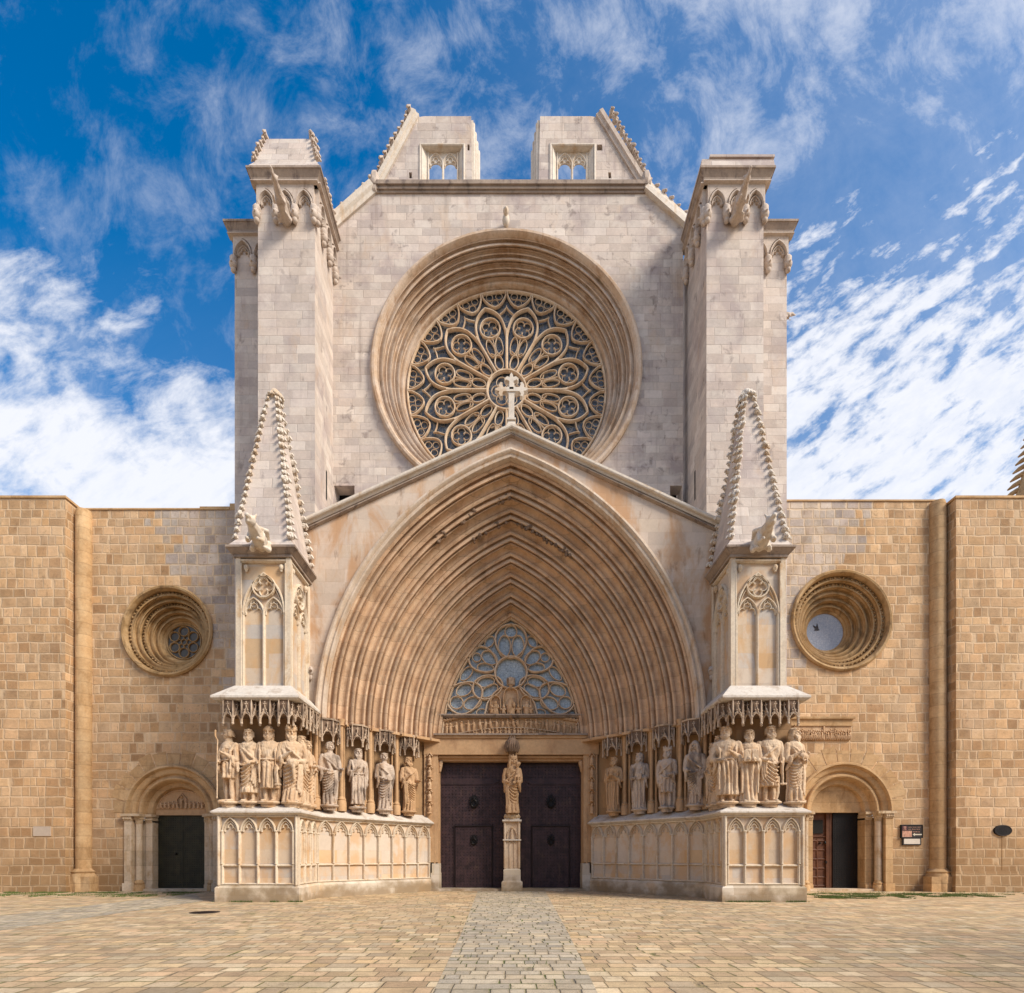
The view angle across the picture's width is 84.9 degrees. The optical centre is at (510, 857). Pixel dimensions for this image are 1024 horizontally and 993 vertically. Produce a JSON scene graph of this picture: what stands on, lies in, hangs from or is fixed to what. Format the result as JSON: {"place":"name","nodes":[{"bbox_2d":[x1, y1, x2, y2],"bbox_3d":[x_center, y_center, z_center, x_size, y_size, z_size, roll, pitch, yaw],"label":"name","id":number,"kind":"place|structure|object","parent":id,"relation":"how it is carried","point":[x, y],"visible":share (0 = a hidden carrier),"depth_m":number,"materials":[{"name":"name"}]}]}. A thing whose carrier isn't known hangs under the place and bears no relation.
{"place":"outdoors","nodes":[
{"label":"outdoors","id":0,"kind":"place"},
{"bbox_2d":[0,894,202,929],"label":"grey paved path","id":1,"kind":"structure","parent":0,"point":[32,918],"depth_m":16.44,"materials":[{"name":"grey stone"}]},
{"bbox_2d":[0,891,1023,992],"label":"ground","id":2,"kind":"structure","parent":0,"point":[407,943],"depth_m":10.26,"materials":[{"name":"beige stone"}]},
{"bbox_2d":[0,495,234,891],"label":"church wing","id":3,"kind":"structure","parent":2,"relation":"on","point":[117,647],"depth_m":26.30,"materials":[{"name":"beige stone"}]},
{"bbox_2d":[33,826,50,835],"bbox_3d":[-21.402,-1.185,25.578,0.790,0.439,0.045,0,0,0],"label":"stone plaque","id":4,"kind":"object","parent":3,"relation":"attached to","point":[41,830],"visible":1,"depth_m":25.55,"materials":[{"name":"stone"}]},
{"bbox_2d":[121,585,212,676],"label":"round window","id":5,"kind":"structure","parent":3,"relation":"in","point":[167,631],"depth_m":26.76,"materials":[{"name":"stone"}]},
{"bbox_2d":[111,749,224,890],"bbox_3d":[-15.868,-1.727,27.180,5.789,6.673,2.240,0,0,0],"label":"doorway","id":6,"kind":"structure","parent":3,"relation":"in","point":[170,829],"depth_m":26.62,"materials":[{"name":"stone"}]},
{"bbox_2d":[189,911,219,913],"bbox_3d":[-8.842,1.593,16.185,0.800,0.013,0.800,0,0,0],"label":"manhole cover","id":7,"kind":"object","parent":2,"relation":"on","point":[202,912],"visible":1,"depth_m":16.09,"materials":[{"name":"metal"}]},
{"bbox_2d":[210,104,811,901],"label":"cathedral","id":8,"kind":"structure","parent":2,"relation":"on","point":[510,466],"depth_m":24.80,"materials":[{"name":"stone"}]},
{"bbox_2d":[214,728,240,806],"bbox_3d":[-10.277,-3.253,20.424,0.840,2.906,0.778,0,0,-16],"label":"statue","id":9,"kind":"object","parent":8,"relation":"on","point":[227,755],"visible":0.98,"depth_m":20.26,"materials":[{"name":"stone"}]},
{"bbox_2d":[235,729,260,806],"bbox_3d":[-9.515,-3.243,20.381,0.834,2.886,0.829,0,0,41],"label":"statue","id":10,"kind":"object","parent":8,"relation":"on","point":[246,766],"visible":0.85,"depth_m":20.21,"materials":[{"name":"stone"}]},
{"bbox_2d":[254,725,282,806],"bbox_3d":[-8.795,-3.296,20.400,1.047,2.991,0.799,0,0,0],"label":"statue","id":11,"kind":"object","parent":8,"relation":"on","point":[270,787],"visible":0.95,"depth_m":20.22,"materials":[{"name":"stone"}]},
{"bbox_2d":[276,725,308,807],"bbox_3d":[-7.981,-3.308,20.460,0.930,3.016,0.816,0,0,17],"label":"statue","id":12,"kind":"object","parent":8,"relation":"on","point":[292,757],"visible":1,"depth_m":20.29,"materials":[{"name":"stone"}]},
{"bbox_2d":[296,735,318,809],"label":"statue","id":13,"kind":"object","parent":8,"relation":"on","point":[310,767],"visible":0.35,"depth_m":21.24,"materials":[{"name":"stone"}]},
{"bbox_2d":[306,740,317,811],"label":"statue","id":14,"kind":"object","parent":8,"relation":"on","point":[312,789],"visible":0.33,"depth_m":21.90,"materials":[{"name":"stone"}]},
{"bbox_2d":[318,741,343,810],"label":"statue","id":15,"kind":"object","parent":8,"relation":"on","point":[330,769],"visible":1,"depth_m":22.37,"materials":[{"name":"grey stone"}]},
{"bbox_2d":[347,748,368,812],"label":"statue","id":16,"kind":"object","parent":8,"relation":"on","point":[357,771],"visible":1,"depth_m":23.34,"materials":[{"name":"grey stone"}]},
{"bbox_2d":[374,753,394,814],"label":"statue","id":17,"kind":"object","parent":8,"relation":"on","point":[384,774],"visible":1,"depth_m":24.36,"materials":[{"name":"grey stone"}]},
{"bbox_2d":[399,757,421,815],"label":"statue","id":18,"kind":"object","parent":8,"relation":"on","point":[409,778],"visible":1,"depth_m":25.36,"materials":[{"name":"brown stone"}]},
{"bbox_2d":[440,762,507,886],"bbox_3d":[-1.700,-1.670,27.275,3.440,6.300,0.290,0,0,0],"label":"great door","id":19,"kind":"structure","parent":8,"relation":"in","point":[473,797],"depth_m":27.30,"materials":[{"name":"wood"}]},
{"bbox_2d":[370,206,642,466],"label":"rose window","id":20,"kind":"structure","parent":8,"relation":"in","point":[481,307],"depth_m":27.19,"materials":[{"name":"stone"}]},
{"bbox_2d":[502,754,522,813],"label":"statue","id":21,"kind":"object","parent":8,"relation":"on","point":[512,778],"visible":1,"depth_m":26.10,"materials":[{"name":"brown stone"}]},
{"bbox_2d":[518,762,580,886],"bbox_3d":[1.850,-1.670,27.275,3.460,6.300,0.290,0,0,0],"label":"great door","id":22,"kind":"structure","parent":8,"relation":"in","point":[549,799],"depth_m":27.30,"materials":[{"name":"wood"}]},
{"bbox_2d":[604,757,622,815],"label":"statue","id":23,"kind":"object","parent":8,"relation":"on","point":[613,777],"visible":1,"depth_m":25.30,"materials":[{"name":"brown stone"}]},
{"bbox_2d":[629,752,649,813],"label":"statue","id":24,"kind":"object","parent":8,"relation":"on","point":[639,774],"visible":1,"depth_m":24.25,"materials":[{"name":"grey stone"}]},
{"bbox_2d":[656,746,677,812],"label":"statue","id":25,"kind":"object","parent":8,"relation":"on","point":[666,769],"visible":1,"depth_m":23.26,"materials":[{"name":"grey stone"}]},
{"bbox_2d":[683,740,705,810],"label":"statue","id":26,"kind":"object","parent":8,"relation":"on","point":[694,764],"visible":0.98,"depth_m":22.25,"materials":[{"name":"grey stone"}]},
{"bbox_2d":[704,742,713,810],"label":"statue","id":27,"kind":"object","parent":8,"relation":"on","point":[708,783],"visible":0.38,"depth_m":21.86,"materials":[{"name":"stone"}]},
{"bbox_2d":[708,735,721,809],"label":"statue","id":28,"kind":"object","parent":8,"relation":"on","point":[714,805],"visible":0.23,"depth_m":21.14,"materials":[{"name":"stone"}]},
{"bbox_2d":[710,726,743,807],"bbox_3d":[7.917,-3.305,20.458,1.029,3.009,0.831,0,0,-19],"label":"statue","id":29,"kind":"object","parent":8,"relation":"on","point":[725,755],"visible":0.98,"depth_m":20.29,"materials":[{"name":"stone"}]},
{"bbox_2d":[738,729,762,806],"bbox_3d":[8.648,-3.233,20.341,0.869,2.866,0.873,0,0,-38],"label":"statue","id":30,"kind":"object","parent":8,"relation":"on","point":[750,768],"visible":0.91,"depth_m":20.20,"materials":[{"name":"stone"}]},
{"bbox_2d":[756,725,786,806],"bbox_3d":[9.454,-3.305,20.340,0.862,3.009,1.024,0,0,-44],"label":"statue","id":31,"kind":"object","parent":8,"relation":"on","point":[772,747],"visible":0.84,"depth_m":20.21,"materials":[{"name":"stone"}]},
{"bbox_2d":[783,728,809,806],"bbox_3d":[10.384,-3.264,20.387,0.885,2.927,0.810,0,0,22],"label":"statue","id":32,"kind":"object","parent":8,"relation":"on","point":[796,757],"visible":1,"depth_m":20.23,"materials":[{"name":"stone"}]},
{"bbox_2d":[1,891,1022,896],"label":"weeds","id":33,"kind":"object","parent":2,"relation":"on","point":[74,894],"visible":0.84,"depth_m":23.91,"materials":[{"name":"green plant"}]},
{"bbox_2d":[13,891,1018,967],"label":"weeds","id":34,"kind":"object","parent":2,"relation":"on","point":[526,901],"visible":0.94,"depth_m":19.91,"materials":[{"name":"green plant"}]},
{"bbox_2d":[787,495,1023,891],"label":"church wing","id":35,"kind":"structure","parent":2,"relation":"on","point":[905,632],"depth_m":26.30,"materials":[{"name":"beige stone"}]},
{"bbox_2d":[791,716,855,739],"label":"carved relief slab","id":36,"kind":"structure","parent":35,"relation":"attached to","point":[824,727],"depth_m":26.18,"materials":[{"name":"stone"}]},
{"bbox_2d":[791,569,892,670],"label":"round window","id":37,"kind":"structure","parent":35,"relation":"in","point":[842,619],"depth_m":26.76,"materials":[{"name":"stone"}]},
{"bbox_2d":[802,747,905,890],"bbox_3d":[15.668,-1.792,27.180,5.789,6.803,2.240,0,0,0],"label":"doorway","id":38,"kind":"structure","parent":35,"relation":"in","point":[849,826],"depth_m":26.66,"materials":[{"name":"stone"}]},
{"bbox_2d":[900,825,922,844],"bbox_3d":[18.786,-1.042,26.250,1.032,0.961,0.100,0,0,0],"label":"information sign","id":39,"kind":"object","parent":35,"relation":"attached to","point":[911,834],"visible":1,"depth_m":26.22,"materials":[{"name":"black metal"}]},
{"bbox_2d":[993,825,1011,835],"bbox_3d":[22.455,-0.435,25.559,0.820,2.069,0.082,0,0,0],"label":"oval plaque","id":40,"kind":"object","parent":35,"relation":"attached to","point":[1002,830],"visible":1,"depth_m":25.53,"materials":[{"name":"black metal"}]},
{"bbox_2d":[0,0,1023,507],"label":"sky","id":41,"kind":"structure","parent":0,"point":[130,130],"materials":[{"name":"blue"}]},
{"bbox_2d":[433,891,596,992],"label":"grey paved path","id":42,"kind":"structure","parent":0,"point":[493,942],"depth_m":9.37,"materials":[{"name":"grey stone"}]},
{"bbox_2d":[807,892,1005,898],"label":"grass","id":43,"kind":"structure","parent":0,"point":[857,894],"depth_m":22.89,"materials":[{"name":"green plant"}]},
{"bbox_2d":[1007,439,1023,494],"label":"crocketed spire","id":44,"kind":"structure","parent":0,"point":[1019,490],"depth_m":37.93,"materials":[{"name":"stone"}]}
]}

